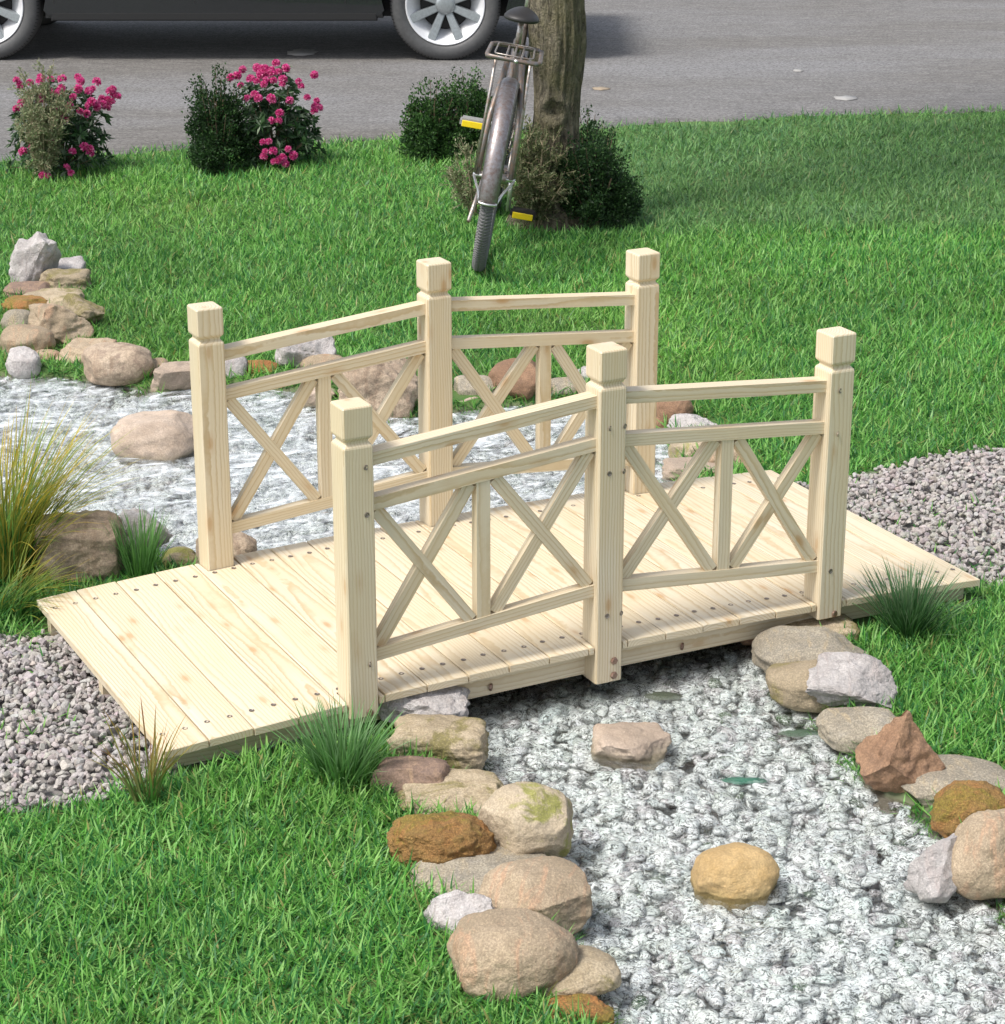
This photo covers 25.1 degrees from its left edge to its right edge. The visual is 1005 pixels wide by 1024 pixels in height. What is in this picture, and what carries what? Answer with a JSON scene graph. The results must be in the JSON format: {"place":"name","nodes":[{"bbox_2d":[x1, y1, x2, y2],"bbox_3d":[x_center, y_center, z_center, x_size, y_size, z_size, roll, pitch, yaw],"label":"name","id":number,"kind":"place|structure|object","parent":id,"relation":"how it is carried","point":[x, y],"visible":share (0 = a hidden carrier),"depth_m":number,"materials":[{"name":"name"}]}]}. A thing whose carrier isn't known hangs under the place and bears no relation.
{"place":"outdoors","nodes":[
{"label":"outdoors","id":0,"kind":"place"},
{"bbox_2d":[0,629,297,813],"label":"gravel","id":1,"kind":"structure","parent":0,"point":[78,766],"depth_m":5.06,"materials":[{"name":"grey gravel"}]},
{"bbox_2d":[0,377,890,854],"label":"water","id":2,"kind":"structure","parent":0,"point":[284,477],"depth_m":7.03,"materials":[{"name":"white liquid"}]},
{"bbox_2d":[118,507,172,549],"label":"stone","id":3,"kind":"object","parent":2,"relation":"on","point":[132,514],"visible":0.34,"depth_m":6.11,"materials":[{"name":"grey stone"}]},
{"bbox_2d":[195,532,256,564],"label":"stone","id":4,"kind":"object","parent":2,"relation":"on","point":[243,543],"visible":0.23,"depth_m":6.02,"materials":[{"name":"beige stone"}]},
{"bbox_2d":[337,358,417,420],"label":"stone","id":5,"kind":"object","parent":2,"relation":"on","point":[372,385],"visible":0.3,"depth_m":7.30,"materials":[{"name":"brown stone"}]},
{"bbox_2d":[644,692,682,699],"bbox_3d":[0.381,0.435,5.357,0.092,0.006,0.044,0,20,0],"label":"green sliver","id":6,"kind":"object","parent":2,"relation":"in","point":[665,696],"visible":1,"depth_m":5.35,"materials":[{"name":"grey"}]},
{"bbox_2d":[721,777,766,784],"bbox_3d":[0.529,0.587,4.943,0.100,0.006,0.032,0,20,0],"label":"green sliver","id":7,"kind":"object","parent":2,"relation":"in","point":[741,780],"visible":1,"depth_m":4.94,"materials":[{"name":"green"}]},
{"bbox_2d":[777,729,817,736],"bbox_3d":[0.683,0.504,5.168,0.108,0.006,0.039,0,20,0],"label":"green sliver","id":8,"kind":"object","parent":2,"relation":"in","point":[798,733],"visible":0.84,"depth_m":5.16,"materials":[{"name":"green"}]},
{"bbox_2d":[0,0,1004,160],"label":"road","id":9,"kind":"structure","parent":0,"point":[661,61],"depth_m":14.03,"materials":[{"name":"grey asphalt"}]},
{"bbox_2d":[0,0,524,59],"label":"parked car","id":10,"kind":"object","parent":9,"relation":"on","point":[445,29],"visible":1,"depth_m":13.99,"materials":[{"name":"black paint"}]},
{"bbox_2d":[287,49,318,55],"bbox_3d":[-1.275,-2.934,14.405,0.202,0.006,0.292,0,20,0],"label":"pale scrap","id":11,"kind":"object","parent":9,"relation":"on","point":[299,52],"visible":1,"depth_m":14.38,"materials":[{"name":"grey"}]},
{"bbox_2d":[592,87,609,89],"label":"fallen leaf","id":12,"kind":"object","parent":9,"relation":"on","point":[601,88],"visible":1,"depth_m":13.09,"materials":[{"name":"brown"}]},
{"bbox_2d":[834,95,857,100],"bbox_3d":[1.946,-2.349,12.806,0.131,0.006,0.161,0,20,0],"label":"pale scrap","id":13,"kind":"object","parent":9,"relation":"on","point":[846,97],"visible":1,"depth_m":12.80,"materials":[{"name":"grey"}]},
{"bbox_2d":[0,103,1004,1023],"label":"ground","id":14,"kind":"structure","parent":0,"point":[880,795],"depth_m":7.88,"materials":[{"name":"green plant"}]},
{"bbox_2d":[0,309,29,329],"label":"stone","id":15,"kind":"object","parent":14,"relation":"on","point":[16,316],"visible":0.42,"depth_m":8.20,"materials":[{"name":"grey stone"}]},
{"bbox_2d":[5,346,41,379],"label":"stone","id":16,"kind":"object","parent":14,"relation":"on","point":[22,362],"visible":1,"depth_m":7.74,"materials":[{"name":"grey stone"}]},
{"bbox_2d":[1,295,47,311],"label":"stone","id":17,"kind":"object","parent":14,"relation":"on","point":[22,301],"visible":0.47,"depth_m":8.46,"materials":[{"name":"brown stone"}]},
{"bbox_2d":[0,324,55,354],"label":"stone","id":18,"kind":"object","parent":14,"relation":"on","point":[28,335],"visible":0.62,"depth_m":7.92,"materials":[{"name":"beige stone"}]},
{"bbox_2d":[3,281,52,296],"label":"stone","id":19,"kind":"object","parent":14,"relation":"on","point":[28,286],"visible":0.47,"depth_m":8.69,"materials":[{"name":"brown stone"}]},
{"bbox_2d":[8,231,61,281],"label":"stone","id":20,"kind":"object","parent":14,"relation":"on","point":[36,255],"visible":0.74,"depth_m":8.80,"materials":[{"name":"grey stone"}]},
{"bbox_2d":[8,60,79,180],"bbox_3d":[-2.146,-1.842,10.620,0.335,0.594,0.304,-10,22,-25],"label":"shrub","id":21,"kind":"object","parent":14,"relation":"on","point":[44,150],"visible":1,"depth_m":10.59,"materials":[{"name":"green plant"}]},
{"bbox_2d":[0,527,89,623],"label":"ornamental grass","id":22,"kind":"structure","parent":14,"relation":"on","point":[22,597],"depth_m":5.67,"materials":[{"name":"green plant"}]},
{"bbox_2d":[36,349,59,359],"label":"stone","id":23,"kind":"object","parent":14,"relation":"on","point":[42,352],"visible":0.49,"depth_m":7.88,"materials":[{"name":"beige stone"}]},
{"bbox_2d":[23,288,85,304],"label":"stone","id":24,"kind":"object","parent":14,"relation":"on","point":[54,295],"visible":0.41,"depth_m":8.56,"materials":[{"name":"beige stone"}]},
{"bbox_2d":[28,303,93,343],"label":"stone","id":25,"kind":"object","parent":14,"relation":"on","point":[59,322],"visible":0.83,"depth_m":8.05,"materials":[{"name":"beige stone"}]},
{"bbox_2d":[3,73,121,179],"bbox_3d":[-2.112,-1.874,10.855,0.572,0.497,0.520,-10,22,-25],"label":"rhododendron","id":26,"kind":"object","parent":14,"relation":"on","point":[81,140],"visible":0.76,"depth_m":10.78,"materials":[{"name":"pink plant"}]},
{"bbox_2d":[39,268,91,291],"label":"stone","id":27,"kind":"object","parent":14,"relation":"on","point":[63,278],"visible":0.66,"depth_m":8.74,"materials":[{"name":"beige stone"}]},
{"bbox_2d":[57,256,85,268],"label":"stone","id":28,"kind":"object","parent":14,"relation":"on","point":[76,262],"visible":0.38,"depth_m":8.97,"materials":[{"name":"grey stone"}]},
{"bbox_2d":[0,386,146,584],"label":"ornamental grass","id":29,"kind":"object","parent":14,"relation":"on","point":[16,531],"depth_m":5.90,"materials":[{"name":"green plant"}]},
{"bbox_2d":[34,510,124,582],"bbox_3d":[-1.123,0.103,5.980,0.246,0.211,0.159,-1,20,-2],"label":"stone","id":30,"kind":"object","parent":14,"relation":"on","point":[96,546],"visible":0.62,"depth_m":5.91,"materials":[{"name":"brown stone"}]},
{"bbox_2d":[62,293,104,323],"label":"stone","id":31,"kind":"object","parent":14,"relation":"on","point":[79,306],"visible":0.71,"depth_m":8.24,"materials":[{"name":"beige stone"}]},
{"bbox_2d":[56,338,116,363],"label":"stone","id":32,"kind":"object","parent":14,"relation":"on","point":[75,347],"visible":0.44,"depth_m":7.87,"materials":[{"name":"beige stone"}]},
{"bbox_2d":[81,342,155,386],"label":"stone","id":33,"kind":"object","parent":14,"relation":"on","point":[111,364],"visible":1,"depth_m":7.63,"materials":[{"name":"brown stone"}]},
{"bbox_2d":[83,695,196,806],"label":"ornamental grass","id":34,"kind":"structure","parent":14,"relation":"on","point":[153,770],"depth_m":4.72,"materials":[{"name":"green plant"}]},
{"bbox_2d":[102,504,177,577],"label":"ornamental grass","id":35,"kind":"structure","parent":14,"relation":"on","point":[144,557],"depth_m":5.92,"materials":[{"name":"green plant"}]},
{"bbox_2d":[153,358,167,368],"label":"stone","id":36,"kind":"object","parent":14,"relation":"on","point":[157,361],"visible":0.18,"depth_m":7.74,"materials":[{"name":"beige stone"}]},
{"bbox_2d":[150,361,190,391],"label":"stone","id":37,"kind":"object","parent":14,"relation":"on","point":[174,375],"visible":0.72,"depth_m":7.60,"materials":[{"name":"brown stone"}]},
{"bbox_2d":[160,546,195,566],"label":"stone","id":38,"kind":"object","parent":14,"relation":"on","point":[177,553],"visible":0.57,"depth_m":6.04,"materials":[{"name":"stone"}]},
{"bbox_2d":[181,62,259,174],"bbox_3d":[-1.358,-1.886,10.827,0.401,0.538,0.367,-10,22,-25],"label":"shrub","id":39,"kind":"object","parent":14,"relation":"on","point":[218,142],"visible":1,"depth_m":10.78,"materials":[{"name":"green plant"}]},
{"bbox_2d":[225,356,247,377],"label":"stone","id":40,"kind":"object","parent":14,"relation":"on","point":[239,364],"visible":0.41,"depth_m":7.69,"materials":[{"name":"grey stone"}]},
{"bbox_2d":[246,360,278,373],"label":"stone","id":41,"kind":"object","parent":14,"relation":"on","point":[267,363],"visible":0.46,"depth_m":7.73,"materials":[{"name":"brown stone"}]},
{"bbox_2d":[226,59,327,167],"bbox_3d":[-1.114,-1.949,11.001,0.520,0.528,0.470,-10,22,-25],"label":"rhododendron","id":42,"kind":"object","parent":14,"relation":"on","point":[285,144],"visible":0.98,"depth_m":10.92,"materials":[{"name":"pink plant"}]},
{"bbox_2d":[275,336,336,367],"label":"stone","id":43,"kind":"object","parent":14,"relation":"on","point":[300,352],"visible":0.38,"depth_m":7.76,"materials":[{"name":"grey stone"}]},
{"bbox_2d":[295,388,335,408],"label":"stone","id":44,"kind":"object","parent":14,"relation":"on","point":[311,402],"visible":0.27,"depth_m":7.47,"materials":[{"name":"beige stone"}]},
{"bbox_2d":[300,354,342,366],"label":"stone","id":45,"kind":"object","parent":14,"relation":"on","point":[315,359],"visible":0.24,"depth_m":7.74,"materials":[{"name":"beige stone"}]},
{"bbox_2d":[267,689,422,791],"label":"ornamental grass","id":46,"kind":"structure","parent":14,"relation":"on","point":[338,760],"depth_m":4.80,"materials":[{"name":"green plant"}]},
{"bbox_2d":[371,755,449,792],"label":"stone","id":47,"kind":"object","parent":14,"relation":"on","point":[401,771],"visible":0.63,"depth_m":4.79,"materials":[{"name":"brown stone"}]},
{"bbox_2d":[378,685,470,722],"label":"stone","id":48,"kind":"object","parent":14,"relation":"on","point":[453,700],"visible":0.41,"depth_m":5.09,"materials":[{"name":"grey stone"}]},
{"bbox_2d":[397,77,465,162],"bbox_3d":[-0.354,-1.938,11.131,0.356,0.427,0.301,-10,22,-25],"label":"shrub","id":49,"kind":"object","parent":14,"relation":"on","point":[424,133],"visible":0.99,"depth_m":11.09,"materials":[{"name":"green plant"}]},
{"bbox_2d":[386,714,488,769],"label":"stone","id":50,"kind":"object","parent":14,"relation":"on","point":[463,740],"visible":0.77,"depth_m":4.94,"materials":[{"name":"beige stone"}]},
{"bbox_2d":[386,810,496,866],"bbox_3d":[-0.122,0.666,4.532,0.218,0.132,0.175,-3,20,-8],"label":"stone","id":51,"kind":"object","parent":14,"relation":"on","point":[443,837],"visible":0.84,"depth_m":4.48,"materials":[{"name":"brown stone"}]},
{"bbox_2d":[396,768,503,814],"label":"stone","id":52,"kind":"object","parent":14,"relation":"on","point":[478,787],"visible":0.57,"depth_m":4.76,"materials":[{"name":"beige stone"}]},
{"bbox_2d":[423,889,494,934],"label":"stone","id":53,"kind":"object","parent":14,"relation":"on","point":[456,905],"visible":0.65,"depth_m":4.26,"materials":[{"name":"grey stone"}]},
{"bbox_2d":[438,133,483,215],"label":"shrub","id":54,"kind":"object","parent":14,"relation":"on","point":[463,194],"visible":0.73,"depth_m":9.95,"materials":[{"name":"green plant"}]},
{"bbox_2d":[437,64,492,154],"bbox_3d":[-0.179,-1.999,11.234,0.379,0.471,0.354,-10,22,-25],"label":"shrub","id":55,"kind":"object","parent":14,"relation":"on","point":[469,102],"visible":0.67,"depth_m":11.18,"materials":[{"name":"green plant"}]},
{"bbox_2d":[464,397,477,401],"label":"stone","id":56,"kind":"object","parent":14,"relation":"on","point":[468,399],"visible":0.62,"depth_m":7.45,"materials":[{"name":"beige stone"}]},
{"bbox_2d":[453,375,494,394],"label":"stone","id":57,"kind":"object","parent":14,"relation":"on","point":[462,385],"visible":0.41,"depth_m":7.49,"materials":[{"name":"grey stone"}]},
{"bbox_2d":[409,845,546,895],"bbox_3d":[-0.039,0.719,4.464,0.287,0.071,0.230,1,20,3],"label":"stone","id":58,"kind":"object","parent":14,"relation":"on","point":[477,867],"visible":0.24,"depth_m":4.43,"materials":[{"name":"grey stone"}]},
{"bbox_2d":[459,0,543,271],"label":"bicycle","id":59,"kind":"object","parent":14,"relation":"on","point":[506,110],"visible":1,"depth_m":8.85,"materials":[{"name":"grey metal"}]},
{"bbox_2d":[0,376,1004,1023],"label":"pebbles","id":60,"kind":"object","parent":14,"relation":"on","point":[854,970],"visible":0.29,"depth_m":4.78,"materials":[{"name":"grey gravel"}]},
{"bbox_2d":[110,410,193,466],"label":"stone","id":61,"kind":"object","parent":60,"relation":"on","point":[165,437],"visible":0.81,"depth_m":6.96,"materials":[{"name":"beige stone"}]},
{"bbox_2d":[590,722,671,770],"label":"stone","id":62,"kind":"object","parent":60,"relation":"on","point":[636,745],"visible":0.97,"depth_m":5.03,"materials":[{"name":"beige stone"}]},
{"bbox_2d":[690,842,779,913],"bbox_3d":[0.462,0.726,4.493,0.176,0.136,0.140,-4,21,-11],"label":"stone","id":63,"kind":"object","parent":60,"relation":"on","point":[729,877],"visible":0.91,"depth_m":4.44,"materials":[{"name":"beige stone"}]},
{"bbox_2d":[903,833,956,902],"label":"stone","id":64,"kind":"object","parent":60,"relation":"on","point":[929,878],"visible":0.91,"depth_m":4.42,"materials":[{"name":"grey stone"}]},
{"bbox_2d":[37,248,979,768],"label":"garden bridge","id":65,"kind":"structure","parent":14,"relation":"on","point":[625,558],"depth_m":5.42,"materials":[{"name":"beige wood"}]},
{"bbox_2d":[488,358,535,399],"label":"stone","id":66,"kind":"object","parent":14,"relation":"on","point":[525,385],"visible":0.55,"depth_m":7.47,"materials":[{"name":"brown stone"}]},
{"bbox_2d":[447,908,578,1002],"bbox_3d":[0.019,0.808,4.104,0.237,0.161,0.189,-2,20,-6],"label":"stone","id":67,"kind":"object","parent":14,"relation":"on","point":[503,951],"visible":0.91,"depth_m":4.03,"materials":[{"name":"beige stone"}]},
{"bbox_2d":[477,781,573,857],"bbox_3d":[0.046,0.636,4.566,0.195,0.167,0.156,2,20,6],"label":"stone","id":68,"kind":"object","parent":14,"relation":"on","point":[523,817],"visible":0.82,"depth_m":4.52,"materials":[{"name":"stone"}]},
{"bbox_2d":[478,856,592,934],"bbox_3d":[0.064,0.739,4.325,0.227,0.136,0.181,4,21,11],"label":"stone","id":69,"kind":"object","parent":14,"relation":"on","point":[550,887],"visible":0.77,"depth_m":4.28,"materials":[{"name":"beige stone"}]},
{"bbox_2d":[501,114,586,228],"bbox_3d":[0.125,-1.446,9.672,0.408,0.512,0.385,17,26,38],"label":"shrub","id":70,"kind":"object","parent":14,"relation":"on","point":[534,189],"visible":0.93,"depth_m":9.63,"materials":[{"name":"green plant"}]},
{"bbox_2d":[504,0,590,231],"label":"tree","id":71,"kind":"object","parent":14,"relation":"on","point":[557,35],"visible":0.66,"depth_m":9.60,"materials":[{"name":"brown plant"}]},
{"bbox_2d":[551,377,575,394],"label":"stone","id":72,"kind":"object","parent":14,"relation":"on","point":[559,382],"visible":0.25,"depth_m":7.51,"materials":[{"name":"grey stone"}]},
{"bbox_2d":[547,993,614,1023],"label":"stone","id":73,"kind":"object","parent":14,"relation":"on","point":[603,1011],"visible":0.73,"depth_m":3.99,"materials":[{"name":"brown stone"}]},
{"bbox_2d":[542,945,621,996],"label":"stone","id":74,"kind":"object","parent":14,"relation":"on","point":[595,972],"visible":0.49,"depth_m":4.06,"materials":[{"name":"beige stone"}]},
{"bbox_2d":[578,366,587,380],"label":"stone","id":75,"kind":"object","parent":14,"relation":"on","point":[583,371],"visible":0.08,"depth_m":7.63,"materials":[{"name":"grey stone"}]},
{"bbox_2d":[579,104,612,172],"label":"shrub","id":76,"kind":"object","parent":14,"relation":"on","point":[582,138],"visible":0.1,"depth_m":10.39,"materials":[{"name":"green plant"}]},
{"bbox_2d":[551,120,648,229],"bbox_3d":[0.403,-1.458,9.763,0.456,0.466,0.398,-10,22,-25],"label":"shrub","id":77,"kind":"object","parent":14,"relation":"on","point":[596,192],"visible":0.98,"depth_m":9.70,"materials":[{"name":"green plant"}]},
{"bbox_2d":[656,400,693,427],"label":"stone","id":78,"kind":"object","parent":14,"relation":"on","point":[669,408],"visible":0.3,"depth_m":7.21,"materials":[{"name":"brown stone"}]},
{"bbox_2d":[668,442,701,457],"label":"stone","id":79,"kind":"object","parent":14,"relation":"on","point":[672,450],"visible":0.21,"depth_m":6.90,"materials":[{"name":"stone"}]},
{"bbox_2d":[662,457,714,481],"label":"stone","id":80,"kind":"object","parent":14,"relation":"on","point":[670,466],"visible":0.3,"depth_m":6.78,"materials":[{"name":"beige stone"}]},
{"bbox_2d":[667,413,716,427],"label":"stone","id":81,"kind":"object","parent":14,"relation":"on","point":[685,419],"visible":0.41,"depth_m":7.15,"materials":[{"name":"grey stone"}]},
{"bbox_2d":[708,449,755,465],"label":"stone","id":82,"kind":"object","parent":14,"relation":"on","point":[712,458],"visible":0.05,"depth_m":6.79,"materials":[{"name":"beige stone"}]},
{"bbox_2d":[739,638,754,645],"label":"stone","id":83,"kind":"object","parent":14,"relation":"on","point":[747,642],"visible":0.17,"depth_m":5.58,"materials":[{"name":"brown stone"}]},
{"bbox_2d":[765,659,830,712],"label":"stone","id":84,"kind":"object","parent":14,"relation":"on","point":[786,682],"visible":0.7,"depth_m":5.22,"materials":[{"name":"beige stone"}]},
{"bbox_2d":[751,625,867,672],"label":"stone","id":85,"kind":"object","parent":14,"relation":"on","point":[779,644],"visible":0.55,"depth_m":5.39,"materials":[{"name":"beige stone"}]},
{"bbox_2d":[786,614,860,641],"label":"stone","id":86,"kind":"object","parent":14,"relation":"on","point":[836,624],"visible":0.38,"depth_m":5.57,"materials":[{"name":"beige stone"}]},
{"bbox_2d":[805,651,897,710],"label":"stone","id":87,"kind":"object","parent":14,"relation":"on","point":[837,678],"visible":0.85,"depth_m":5.19,"materials":[{"name":"grey stone"}]},
{"bbox_2d":[816,706,895,754],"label":"stone","id":88,"kind":"object","parent":14,"relation":"on","point":[840,729],"visible":0.69,"depth_m":5.03,"materials":[{"name":"grey stone"}]},
{"bbox_2d":[855,710,945,792],"bbox_3d":[0.854,0.514,4.846,0.181,0.208,0.144,-3,20,-8],"label":"stone","id":89,"kind":"object","parent":14,"relation":"on","point":[895,754],"visible":0.95,"depth_m":4.80,"materials":[{"name":"brown stone"}]},
{"bbox_2d":[848,557,979,641],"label":"ornamental grass","id":90,"kind":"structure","parent":14,"relation":"on","point":[906,611],"depth_m":5.54,"materials":[{"name":"green plant"}]},
{"bbox_2d":[901,754,1004,806],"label":"stone","id":91,"kind":"object","parent":14,"relation":"on","point":[923,786],"visible":0.52,"depth_m":4.80,"materials":[{"name":"grey stone"}]},
{"bbox_2d":[930,780,1004,837],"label":"stone","id":92,"kind":"object","parent":14,"relation":"on","point":[955,800],"visible":0.62,"depth_m":4.64,"materials":[{"name":"brown stone"}]},
{"bbox_2d":[951,808,1004,900],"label":"stone","id":93,"kind":"object","parent":14,"relation":"on","point":[978,861],"visible":0.91,"depth_m":4.39,"materials":[{"name":"beige stone"}]},
{"bbox_2d":[795,445,1004,590],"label":"gravel","id":94,"kind":"structure","parent":0,"point":[901,476],"depth_m":6.45,"materials":[{"name":"grey gravel"}]}
]}

